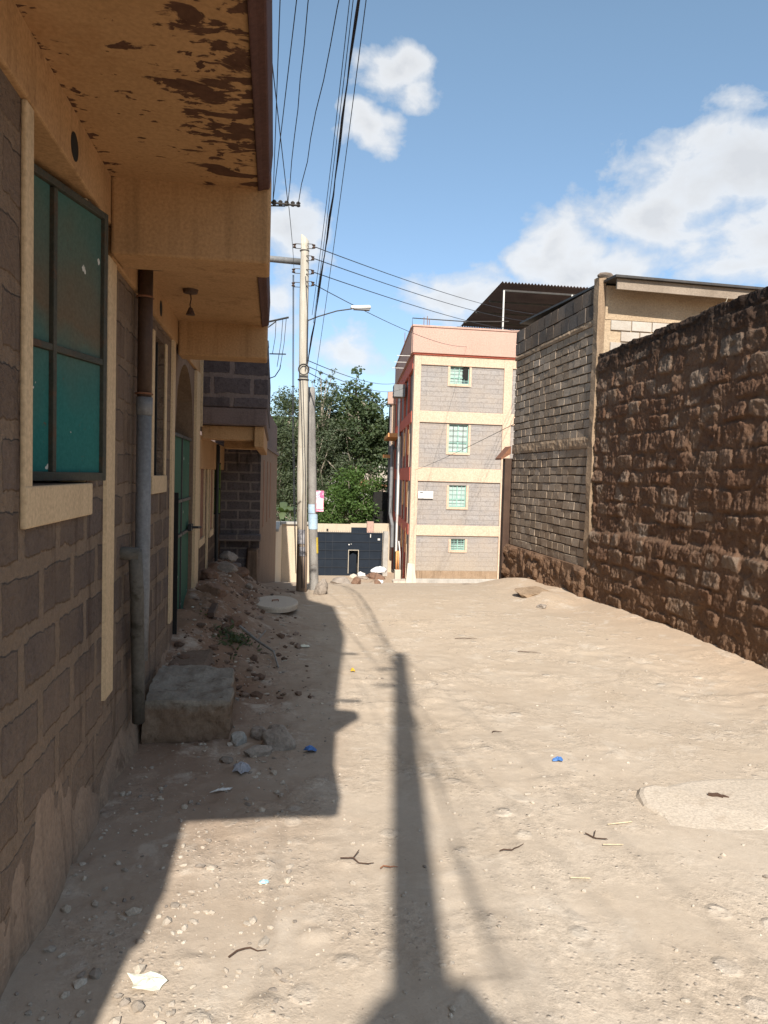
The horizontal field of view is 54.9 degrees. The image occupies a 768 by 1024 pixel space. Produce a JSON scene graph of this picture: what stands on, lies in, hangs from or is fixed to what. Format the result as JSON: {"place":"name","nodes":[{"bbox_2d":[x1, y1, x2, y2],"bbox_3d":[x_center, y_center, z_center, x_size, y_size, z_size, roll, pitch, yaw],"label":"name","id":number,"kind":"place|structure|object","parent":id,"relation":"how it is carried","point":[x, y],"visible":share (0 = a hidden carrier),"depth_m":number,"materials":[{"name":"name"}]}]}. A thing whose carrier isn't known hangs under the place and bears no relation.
{"place":"outdoors","nodes":[
{"label":"outdoors","id":0,"kind":"place"},
{"bbox_2d":[318,530,382,575],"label":"steel gate","id":1,"kind":"structure","parent":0,"point":[345,553],"depth_m":38.28,"materials":[{"name":"metal"}]},
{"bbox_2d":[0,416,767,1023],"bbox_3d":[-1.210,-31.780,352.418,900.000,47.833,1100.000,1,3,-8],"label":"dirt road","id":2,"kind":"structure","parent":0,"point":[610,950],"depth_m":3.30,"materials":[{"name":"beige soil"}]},
{"bbox_2d":[0,0,272,998],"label":"block house","id":3,"kind":"structure","parent":2,"relation":"on","point":[136,148],"depth_m":2.94,"materials":[{"name":"stone"}]},
{"bbox_2d":[20,99,107,528],"bbox_3d":[-1.308,-0.720,2.704,0.358,1.500,1.000,1,3,-8],"label":"window","id":4,"kind":"structure","parent":3,"relation":"in","point":[64,311],"depth_m":2.86,"materials":[{"name":"teal glass"}]},
{"bbox_2d":[151,329,167,493],"bbox_3d":[-1.572,-0.655,5.012,0.118,1.050,0.630,1,3,-8],"label":"window","id":5,"kind":"structure","parent":3,"relation":"in","point":[158,482],"depth_m":5.14,"materials":[{"name":"beige concrete"}]},
{"bbox_2d":[172,432,201,633],"bbox_3d":[-1.825,-0.134,6.522,0.324,2.288,1.268,1,3,-8],"label":"door","id":6,"kind":"structure","parent":3,"relation":"in","point":[181,497],"depth_m":6.54,"materials":[{"name":"metal"}]},
{"bbox_2d":[271,199,300,206],"bbox_3d":[-0.930,-2.111,6.030,0.480,0.855,0.045,1,3,-8],"label":"wire bracket","id":7,"kind":"object","parent":3,"relation":"attached to","point":[274,202],"visible":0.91,"depth_m":6.02,"materials":[{"name":"metal"}]},
{"bbox_2d":[273,0,280,195],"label":"overhead cable","id":8,"kind":"object","parent":7,"relation":"attached to","point":[276,92],"visible":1,"depth_m":4.59,"materials":[{"name":"black rubber"}]},
{"bbox_2d":[273,71,287,201],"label":"overhead cable","id":9,"kind":"object","parent":7,"relation":"attached to","point":[280,133],"visible":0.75,"depth_m":4.92,"materials":[{"name":"black rubber"}]},
{"bbox_2d":[273,0,296,199],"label":"overhead cable","id":10,"kind":"object","parent":7,"relation":"attached to","point":[286,89],"visible":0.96,"depth_m":4.63,"materials":[{"name":"black rubber"}]},
{"bbox_2d":[289,210,293,262],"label":"overhead cable","id":11,"kind":"object","parent":7,"relation":"attached to","point":[291,236],"visible":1,"depth_m":7.30,"materials":[{"name":"black rubber"}]},
{"bbox_2d":[288,0,308,199],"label":"overhead cable","id":12,"kind":"object","parent":7,"relation":"attached to","point":[299,92],"visible":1,"depth_m":4.68,"materials":[{"name":"black rubber"}]},
{"bbox_2d":[298,0,338,202],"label":"overhead cable","id":13,"kind":"object","parent":7,"relation":"attached to","point":[319,96],"visible":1,"depth_m":4.75,"materials":[{"name":"black rubber"}]},
{"bbox_2d":[127,971,166,990],"bbox_3d":[-0.740,1.458,2.300,0.132,0.022,0.100,1,3,-8],"label":"paper scrap","id":14,"kind":"object","parent":2,"relation":"on","point":[152,980],"visible":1,"depth_m":2.30,"materials":[{"name":"white paper"}]},
{"bbox_2d":[9,572,304,1023],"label":"gravel","id":15,"kind":"structure","parent":2,"relation":"on","point":[136,1006],"depth_m":2.62,"materials":[{"name":"stone"}]},
{"bbox_2d":[141,665,235,743],"bbox_3d":[-1.232,1.232,4.773,0.538,0.344,0.818,1,3,-8],"label":"concrete step","id":16,"kind":"object","parent":2,"relation":"on","point":[189,703],"visible":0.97,"depth_m":4.43,"materials":[{"name":"grey concrete"}]},
{"bbox_2d":[201,568,218,578],"bbox_3d":[-1.854,0.652,7.856,0.192,0.111,0.215,1,3,-8],"label":"rubble lump","id":17,"kind":"object","parent":2,"relation":"on","point":[207,573],"visible":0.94,"depth_m":7.78,"materials":[{"name":"brown stone"}]},
{"bbox_2d":[196,582,226,597],"bbox_3d":[-1.672,0.753,7.240,0.295,0.137,0.218,3,3,27],"label":"rubble lump","id":18,"kind":"object","parent":2,"relation":"on","point":[216,590],"visible":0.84,"depth_m":7.17,"materials":[{"name":"brown stone"}]},
{"bbox_2d":[207,603,217,616],"bbox_3d":[-1.551,0.887,6.701,0.060,0.040,0.500,1,3,-8],"label":"timber offcut","id":19,"kind":"object","parent":2,"relation":"on","point":[212,610],"visible":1,"depth_m":6.61,"materials":[{"name":"brown wood"}]},
{"bbox_2d":[210,787,232,792],"bbox_3d":[-0.823,1.403,3.739,0.119,0.016,0.024,1,3,-20],"label":"paper scrap","id":20,"kind":"object","parent":2,"relation":"on","point":[220,789],"visible":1,"depth_m":3.73,"materials":[{"name":"white paper"}]},
{"bbox_2d":[219,756,232,763],"bbox_3d":[-0.882,1.380,4.128,0.083,0.038,0.082,1,3,-8],"label":"broken stone","id":21,"kind":"object","parent":2,"relation":"on","point":[226,759],"visible":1,"depth_m":4.11,"materials":[{"name":"grey stone"}]},
{"bbox_2d":[217,561,237,571],"bbox_3d":[-1.891,0.654,8.879,0.283,0.118,0.201,1,3,-8],"label":"rubble lump","id":22,"kind":"object","parent":2,"relation":"on","point":[225,566],"visible":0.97,"depth_m":8.80,"materials":[{"name":"grey stone"}]},
{"bbox_2d":[218,551,237,561],"bbox_3d":[-2.147,0.602,10.152,0.280,0.140,0.273,3,3,25],"label":"rubble lump","id":23,"kind":"object","parent":22,"relation":"on","point":[232,556],"visible":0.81,"depth_m":10.06,"materials":[{"name":"grey stone"}]},
{"bbox_2d":[199,610,261,659],"bbox_3d":[-1.245,1.026,6.230,0.482,0.328,0.722,0,3,-27],"label":"weed patch","id":24,"kind":"object","parent":2,"relation":"on","point":[234,636],"visible":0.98,"depth_m":6.25,"materials":[{"name":"green plant"}]},
{"bbox_2d":[198,347,270,569],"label":"balcony house","id":25,"kind":"structure","parent":2,"relation":"on","point":[235,405],"depth_m":7.66,"materials":[{"name":"brick"}]},
{"bbox_2d":[198,469,205,547],"bbox_3d":[-2.005,-0.052,8.103,0.036,0.840,0.640,1,3,-8],"label":"window","id":26,"kind":"structure","parent":25,"relation":"in","point":[202,478],"depth_m":8.21,"materials":[{"name":"metal"}]},
{"bbox_2d":[208,469,213,537],"bbox_3d":[-2.188,-0.117,9.338,0.036,0.840,0.540,1,3,-8],"label":"window","id":27,"kind":"structure","parent":25,"relation":"in","point":[211,472],"depth_m":9.37,"materials":[{"name":"metal"}]},
{"bbox_2d":[268,316,288,378],"bbox_3d":[-1.152,-1.708,7.685,0.313,0.654,0.100,1,3,-8],"label":"wire bracket","id":28,"kind":"object","parent":25,"relation":"attached to","point":[275,320],"visible":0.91,"depth_m":7.67,"materials":[{"name":"black metal"}]},
{"bbox_2d":[227,616,242,625],"bbox_3d":[-1.395,1.007,6.846,0.157,0.077,0.163,4,3,35],"label":"rubble lump","id":29,"kind":"object","parent":2,"relation":"on","point":[237,620],"visible":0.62,"depth_m":6.81,"materials":[{"name":"brown stone"}]},
{"bbox_2d":[231,731,246,745],"bbox_3d":[-0.872,1.354,4.423,0.103,0.076,0.100,4,4,44],"label":"broken stone","id":30,"kind":"object","parent":2,"relation":"on","point":[238,738],"visible":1,"depth_m":4.40,"materials":[{"name":"stone"}]},
{"bbox_2d":[200,414,278,582],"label":"house","id":31,"kind":"structure","parent":2,"relation":"on","point":[247,535],"depth_m":11.27,"materials":[{"name":"grey brick"}]},
{"bbox_2d":[262,460,264,526],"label":"slit window","id":32,"kind":"structure","parent":31,"relation":"in","point":[264,460],"depth_m":12.25,"materials":[{"name":"metal"}]},
{"bbox_2d":[266,462,267,521],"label":"slit window","id":33,"kind":"structure","parent":31,"relation":"in","point":[267,462],"depth_m":13.46,"materials":[{"name":"metal"}]},
{"bbox_2d":[269,463,270,517],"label":"slit window","id":34,"kind":"structure","parent":31,"relation":"in","point":[270,463],"depth_m":14.75,"materials":[{"name":"metal"}]},
{"bbox_2d":[169,558,313,698],"bbox_3d":[-1.423,0.937,7.831,1.099,0.581,5.442,1,3,-8],"label":"rubble debris","id":35,"kind":"object","parent":2,"relation":"on","point":[259,676],"visible":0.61,"depth_m":6.25,"materials":[{"name":"brown stone"}]},
{"bbox_2d":[232,761,250,773],"bbox_3d":[-0.768,1.372,3.988,0.100,0.051,0.117,1,3,-8],"label":"plastic bag","id":36,"kind":"object","parent":2,"relation":"on","point":[241,767],"visible":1,"depth_m":3.97,"materials":[{"name":"white plastic"}]},
{"bbox_2d":[235,567,249,576],"bbox_3d":[-1.840,0.764,9.501,0.224,0.117,0.222,1,3,-8],"label":"rubble lump","id":37,"kind":"object","parent":2,"relation":"on","point":[244,571],"visible":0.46,"depth_m":9.45,"materials":[{"name":"brown stone"}]},
{"bbox_2d":[228,947,265,957],"bbox_3d":[-0.459,1.464,2.467,0.126,0.010,0.035,1,3,-20],"label":"twig","id":38,"kind":"object","parent":2,"relation":"on","point":[234,952],"visible":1,"depth_m":2.47,"materials":[{"name":"brown wood"}]},
{"bbox_2d":[245,583,253,588],"bbox_3d":[-1.612,0.874,8.818,0.118,0.065,0.130,1,3,-8],"label":"rubble lump","id":39,"kind":"object","parent":2,"relation":"on","point":[249,585],"visible":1,"depth_m":8.77,"materials":[{"name":"grey stone"}]},
{"bbox_2d":[243,744,272,757],"bbox_3d":[-0.722,1.369,4.242,0.175,0.069,0.074,1,3,-20],"label":"broken stone","id":40,"kind":"object","parent":2,"relation":"on","point":[257,750],"visible":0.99,"depth_m":4.22,"materials":[{"name":"grey stone"}]},
{"bbox_2d":[250,726,265,739],"bbox_3d":[-0.764,1.339,4.515,0.108,0.067,0.139,1,3,-8],"label":"broken stone","id":41,"kind":"object","parent":2,"relation":"on","point":[256,732],"visible":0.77,"depth_m":4.47,"materials":[{"name":"grey stone"}]},
{"bbox_2d":[239,625,278,667],"bbox_3d":[-0.973,1.125,6.302,0.235,0.202,0.804,0,3,-34],"label":"fallen branch","id":42,"kind":"object","parent":2,"relation":"on","point":[256,639],"visible":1,"depth_m":6.41,"materials":[{"name":"wood"}]},
{"bbox_2d":[259,880,268,883],"bbox_3d":[-0.472,1.447,2.899,0.035,0.015,0.029,0,3,-31],"label":"bottle cap","id":43,"kind":"object","parent":2,"relation":"on","point":[263,881],"visible":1,"depth_m":2.89,"materials":[{"name":"white plastic"}]},
{"bbox_2d":[256,595,297,612],"bbox_3d":[-1.245,1.045,8.496,0.515,0.102,0.931,1,3,-8],"label":"manhole lid","id":44,"kind":"object","parent":2,"relation":"on","point":[276,604],"visible":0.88,"depth_m":8.28,"materials":[{"name":"concrete"}]},
{"bbox_2d":[261,724,296,750],"bbox_3d":[-0.624,1.335,4.383,0.208,0.143,0.175,1,3,-8],"label":"broken stone","id":45,"kind":"object","parent":2,"relation":"on","point":[276,737],"visible":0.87,"depth_m":4.34,"materials":[{"name":"grey stone"}]},
{"bbox_2d":[276,502,307,559],"bbox_3d":[-3.226,0.972,23.792,1.580,2.558,1.504,-1,4,-44],"label":"banana plant","id":46,"kind":"object","parent":2,"relation":"on","point":[283,509],"visible":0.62,"depth_m":23.72,"materials":[{"name":"green plant"}]},
{"bbox_2d":[275,521,308,581],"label":"boundary wall","id":47,"kind":"structure","parent":2,"relation":"on","point":[285,549],"depth_m":21.90,"materials":[{"name":"beige paint"}]},
{"bbox_2d":[270,234,315,591],"bbox_3d":[-1.706,-1.140,10.224,1.391,5.384,0.231,1,3,-8],"label":"utility pole","id":48,"kind":"object","parent":2,"relation":"on","point":[301,563],"visible":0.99,"depth_m":10.23,"materials":[{"name":"metal"}]},
{"bbox_2d":[312,0,349,313],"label":"overhead cable","id":49,"kind":"object","parent":48,"relation":"attached to","point":[333,140],"visible":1,"depth_m":6.49,"materials":[{"name":"black rubber"}]},
{"bbox_2d":[307,0,359,363],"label":"overhead cable","id":50,"kind":"object","parent":48,"relation":"attached to","point":[350,57],"visible":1,"depth_m":6.46,"materials":[{"name":"black rubber"}]},
{"bbox_2d":[313,0,353,322],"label":"overhead cable","id":51,"kind":"object","parent":48,"relation":"attached to","point":[336,142],"visible":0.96,"depth_m":6.51,"materials":[{"name":"black rubber"}]},
{"bbox_2d":[306,305,370,360],"bbox_3d":[-0.625,-2.466,10.190,0.873,0.794,0.103,1,3,-7],"label":"street lamp","id":52,"kind":"object","parent":48,"relation":"attached to","point":[361,307],"visible":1,"depth_m":10.17,"materials":[{"name":"metal"}]},
{"bbox_2d":[314,0,366,383],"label":"overhead cable","id":53,"kind":"object","parent":48,"relation":"attached to","point":[344,165],"visible":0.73,"depth_m":6.76,"materials":[{"name":"black rubber"}]},
{"bbox_2d":[309,373,403,403],"bbox_3d":[0.000,-3.789,23.708,0.010,2.462,27.226,2,3,4],"label":"overhead cable","id":54,"kind":"object","parent":48,"relation":"attached to","point":[349,392],"visible":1,"depth_m":14.39,"materials":[{"name":"black rubber"}]},
{"bbox_2d":[309,367,404,391],"bbox_3d":[0.021,-4.116,23.441,0.010,2.982,26.728,2,3,4],"label":"overhead cable","id":55,"kind":"object","parent":48,"relation":"attached to","point":[349,383],"visible":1,"depth_m":13.97,"materials":[{"name":"black rubber"}]},
{"bbox_2d":[309,361,405,383],"bbox_3d":[0.035,-4.286,23.029,0.010,3.202,25.926,2,3,5],"label":"overhead cable","id":56,"kind":"object","parent":48,"relation":"attached to","point":[346,375],"visible":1,"depth_m":13.66,"materials":[{"name":"black rubber"}]},
{"bbox_2d":[314,284,462,346],"bbox_3d":[1.326,-5.188,21.274,0.011,3.158,22.859,2,3,11],"label":"overhead cable","id":57,"kind":"object","parent":48,"relation":"attached to","point":[380,318],"visible":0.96,"depth_m":14.27,"materials":[{"name":"black rubber"}]},
{"bbox_2d":[314,272,518,331],"bbox_3d":[3.080,-5.510,21.086,0.011,3.598,23.469,3,3,20],"label":"overhead cable","id":58,"kind":"object","parent":48,"relation":"attached to","point":[404,302],"visible":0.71,"depth_m":13.32,"materials":[{"name":"black rubber"}]},
{"bbox_2d":[314,258,522,320],"bbox_3d":[3.089,-5.837,21.070,0.011,3.883,23.469,3,3,20],"label":"overhead cable","id":59,"kind":"object","parent":48,"relation":"attached to","point":[405,290],"visible":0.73,"depth_m":13.53,"materials":[{"name":"black rubber"}]},
{"bbox_2d":[315,247,530,313],"bbox_3d":[3.096,-6.082,21.058,0.011,4.053,23.470,3,3,20],"label":"overhead cable","id":60,"kind":"object","parent":48,"relation":"attached to","point":[407,280],"visible":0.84,"depth_m":13.64,"materials":[{"name":"black rubber"}]},
{"bbox_2d":[270,386,318,520],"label":"feathery tree","id":61,"kind":"object","parent":2,"relation":"on","point":[287,447],"visible":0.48,"depth_m":46.54,"materials":[{"name":"green plant"}]},
{"bbox_2d":[276,464,326,520],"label":"olive tree","id":62,"kind":"object","parent":2,"relation":"on","point":[288,496],"visible":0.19,"depth_m":45.35,"materials":[{"name":"green plant"}]},
{"bbox_2d":[304,745,316,750],"bbox_3d":[-0.429,1.374,4.300,0.077,0.032,0.056,0,3,-24],"label":"plastic scrap","id":63,"kind":"object","parent":2,"relation":"on","point":[309,747],"visible":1,"depth_m":4.29,"materials":[{"name":"blue plastic"}]},
{"bbox_2d":[308,387,323,589],"bbox_3d":[-1.018,-0.122,10.711,0.276,3.345,0.163,1,3,-8],"label":"stub pole","id":64,"kind":"object","parent":2,"relation":"on","point":[315,501],"visible":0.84,"depth_m":10.66,"materials":[{"name":"grey concrete"}]},
{"bbox_2d":[313,579,327,594],"bbox_3d":[-0.862,1.021,10.088,0.205,0.229,0.228,1,3,-8],"label":"concrete chunk","id":65,"kind":"object","parent":2,"relation":"on","point":[321,587],"visible":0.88,"depth_m":10.01,"materials":[{"name":"beige concrete"}]},
{"bbox_2d":[295,495,347,523],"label":"flowering shrub","id":66,"kind":"object","parent":2,"relation":"on","point":[326,517],"visible":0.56,"depth_m":44.81,"materials":[{"name":"green plant"}]},
{"bbox_2d":[294,368,357,506],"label":"sprig topped tree","id":67,"kind":"object","parent":2,"relation":"on","point":[327,444],"visible":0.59,"depth_m":48.30,"materials":[{"name":"green plant"}]},
{"bbox_2d":[280,459,387,523],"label":"distant foliage","id":68,"kind":"object","parent":2,"relation":"on","point":[295,510],"depth_m":91.32,"materials":[{"name":"green plant"}]},
{"bbox_2d":[330,576,350,583],"bbox_3d":[-0.842,1.373,14.708,0.515,0.166,0.336,4,4,43],"label":"broken stone","id":69,"kind":"object","parent":2,"relation":"on","point":[341,580],"visible":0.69,"depth_m":14.64,"materials":[{"name":"beige stone"}]},
{"bbox_2d":[315,365,389,483],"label":"broadleaf tree","id":70,"kind":"object","parent":2,"relation":"on","point":[366,436],"visible":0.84,"depth_m":49.58,"materials":[{"name":"green plant"}]},
{"bbox_2d":[318,521,391,571],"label":"white wall","id":71,"kind":"structure","parent":2,"relation":"on","point":[371,526],"depth_m":41.35,"materials":[{"name":"beige paint"}]},
{"bbox_2d":[351,527,366,532],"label":"metal door","id":72,"kind":"structure","parent":71,"relation":"in","point":[356,529],"depth_m":41.31,"materials":[{"name":"black metal"}]},
{"bbox_2d":[323,465,387,523],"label":"leafy tree","id":73,"kind":"object","parent":2,"relation":"on","point":[352,492],"visible":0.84,"depth_m":45.48,"materials":[{"name":"green plant"}]},
{"bbox_2d":[351,577,360,583],"bbox_3d":[-0.542,1.343,14.382,0.194,0.164,0.197,3,3,33],"label":"broken stone","id":74,"kind":"object","parent":2,"relation":"on","point":[356,580],"visible":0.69,"depth_m":14.33,"materials":[{"name":"brown stone"}]},
{"bbox_2d":[340,850,373,863],"bbox_3d":[-0.113,1.447,3.076,0.104,0.023,0.099,-1,4,-39],"label":"twig","id":75,"kind":"object","parent":2,"relation":"on","point":[354,859],"visible":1,"depth_m":3.08,"materials":[{"name":"wood"}]},
{"bbox_2d":[357,571,365,576],"bbox_3d":[-1.120,3.111,36.853,0.436,0.301,0.429,1,3,-8],"label":"rubbish sack","id":76,"kind":"object","parent":2,"relation":"on","point":[360,573],"visible":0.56,"depth_m":36.75,"materials":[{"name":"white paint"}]},
{"bbox_2d":[359,575,368,579],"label":"stone","id":77,"kind":"object","parent":2,"relation":"on","point":[362,577],"visible":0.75,"depth_m":35.82,"materials":[{"name":"beige stone"}]},
{"bbox_2d":[346,466,386,491],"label":"hillside house","id":78,"kind":"structure","parent":2,"relation":"on","point":[377,475],"depth_m":151.34,"materials":[{"name":"concrete"}]},
{"bbox_2d":[362,395,388,483],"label":"slender tree","id":79,"kind":"object","parent":2,"relation":"on","point":[369,475],"visible":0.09,"depth_m":58.22,"materials":[{"name":"green plant"}]},
{"bbox_2d":[366,572,384,579],"bbox_3d":[-0.358,3.167,36.528,0.864,0.392,1.232,0,3,-37],"label":"rubble heap","id":80,"kind":"object","parent":2,"relation":"on","point":[374,575],"visible":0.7,"depth_m":36.18,"materials":[{"name":"brown stone"}]},
{"bbox_2d":[370,566,386,572],"bbox_3d":[-0.250,2.911,37.440,0.872,0.327,0.555,1,3,-8],"label":"rubbish sack","id":81,"kind":"object","parent":80,"relation":"on","point":[379,569],"visible":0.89,"depth_m":37.30,"materials":[{"name":"white plastic"}]},
{"bbox_2d":[370,392,395,564],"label":"narrow building","id":82,"kind":"structure","parent":2,"relation":"on","point":[380,499],"depth_m":45.52,"materials":[{"name":"paint"}]},
{"bbox_2d":[382,531,388,575],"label":"gate pillar","id":83,"kind":"structure","parent":2,"relation":"on","point":[385,550],"depth_m":38.49,"materials":[{"name":"concrete"}]},
{"bbox_2d":[394,541,400,578],"bbox_3d":[0.633,2.596,34.268,0.280,2.503,0.250,1,3,-8],"label":"concrete post","id":84,"kind":"object","parent":2,"relation":"on","point":[397,573],"visible":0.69,"depth_m":34.21,"materials":[{"name":"beige paint"}]},
{"bbox_2d":[392,579,405,582],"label":"concrete slab","id":85,"kind":"structure","parent":2,"relation":"on","point":[398,580],"depth_m":33.07,"materials":[{"name":"beige concrete"}]},
{"bbox_2d":[384,316,519,582],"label":"apartment block","id":86,"kind":"structure","parent":2,"relation":"on","point":[445,520],"depth_m":32.78,"materials":[{"name":"pink paint"}]},
{"bbox_2d":[446,485,468,509],"bbox_3d":[3.248,-0.652,32.877,0.990,1.070,0.180,1,3,-8],"label":"window","id":87,"kind":"structure","parent":86,"relation":"in","point":[456,495],"depth_m":32.90,"materials":[{"name":"glass"}]},
{"bbox_2d":[448,539,466,552],"bbox_3d":[3.277,1.502,32.996,0.850,0.600,0.180,1,3,-8],"label":"window","id":88,"kind":"structure","parent":86,"relation":"in","point":[454,545],"depth_m":33.00,"materials":[{"name":"glass"}]},
{"bbox_2d":[446,424,470,454],"bbox_3d":[3.279,-3.198,32.747,1.090,1.330,0.180,1,3,-8],"label":"window","id":89,"kind":"structure","parent":86,"relation":"in","point":[457,436],"depth_m":32.78,"materials":[{"name":"glass"}]},
{"bbox_2d":[447,366,471,386],"bbox_3d":[3.327,-5.970,32.607,1.070,0.880,0.180,1,3,-8],"label":"window","id":90,"kind":"structure","parent":86,"relation":"in","point":[455,374],"depth_m":32.62,"materials":[{"name":"glass"}]},
{"bbox_2d":[412,318,508,324],"bbox_3d":[3.470,-8.400,33.425,4.448,0.701,0.134,1,3,-6],"label":"roof rail","id":91,"kind":"object","parent":86,"relation":"on","point":[458,321],"visible":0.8,"depth_m":33.36,"materials":[{"name":"metal"}]},
{"bbox_2d":[457,281,587,329],"bbox_3d":[8.290,-8.839,38.967,7.500,3.705,9.500,1,3,-8],"label":"roof canopy","id":92,"kind":"object","parent":86,"relation":"on","point":[532,299],"visible":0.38,"depth_m":36.80,"materials":[{"name":"metal"}]},
{"bbox_2d":[514,586,549,597],"bbox_3d":[2.091,1.117,10.346,0.542,0.130,0.509,1,3,-8],"label":"rock","id":93,"kind":"object","parent":2,"relation":"on","point":[526,592],"visible":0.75,"depth_m":10.26,"materials":[{"name":"beige stone"}]},
{"bbox_2d":[537,604,546,608],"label":"broken stone","id":94,"kind":"object","parent":2,"relation":"on","point":[541,606],"visible":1,"depth_m":9.42,"materials":[{"name":"beige stone"}]},
{"bbox_2d":[553,756,562,760],"bbox_3d":[0.983,1.396,4.189,0.068,0.023,0.044,1,3,-8],"label":"plastic scrap","id":95,"kind":"object","parent":2,"relation":"on","point":[557,758],"visible":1,"depth_m":4.18,"materials":[{"name":"blue plastic"}]},
{"bbox_2d":[585,830,607,839],"bbox_3d":[0.948,1.450,3.305,0.064,0.013,0.085,0,3,-24],"label":"twig","id":96,"kind":"object","parent":2,"relation":"on","point":[594,835],"visible":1,"depth_m":3.30,"materials":[{"name":"brown wood"}]},
{"bbox_2d":[495,272,764,596],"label":"block shed","id":97,"kind":"structure","parent":2,"relation":"on","point":[547,501],"depth_m":10.93,"materials":[{"name":"stone"}]},
{"bbox_2d":[416,424,513,469],"bbox_3d":[1.847,-1.719,22.883,0.044,0.712,19.140,1,3,-3],"label":"overhead cable","id":98,"kind":"object","parent":97,"relation":"attached to","point":[470,445],"visible":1,"depth_m":17.66,"materials":[{"name":"black rubber"}]},
{"bbox_2d":[585,286,767,668],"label":"stone wall","id":99,"kind":"structure","parent":2,"relation":"on","point":[678,535],"depth_m":7.63,"materials":[{"name":"brown stone"}]},
{"bbox_2d":[636,779,767,831],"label":"concrete patch","id":100,"kind":"object","parent":2,"relation":"on","point":[693,804],"visible":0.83,"depth_m":3.67,"materials":[{"name":"beige concrete"}]},
{"bbox_2d":[708,793,728,797],"bbox_3d":[1.714,1.454,3.790,0.104,0.028,0.030,2,3,13],"label":"twig","id":101,"kind":"object","parent":100,"relation":"on","point":[716,795],"visible":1,"depth_m":3.78,"materials":[{"name":"brown wood"}]},
{"bbox_2d":[268,0,767,418],"label":"sky","id":102,"kind":"structure","parent":0,"point":[566,143],"materials":[{"name":"blue"}]}
]}

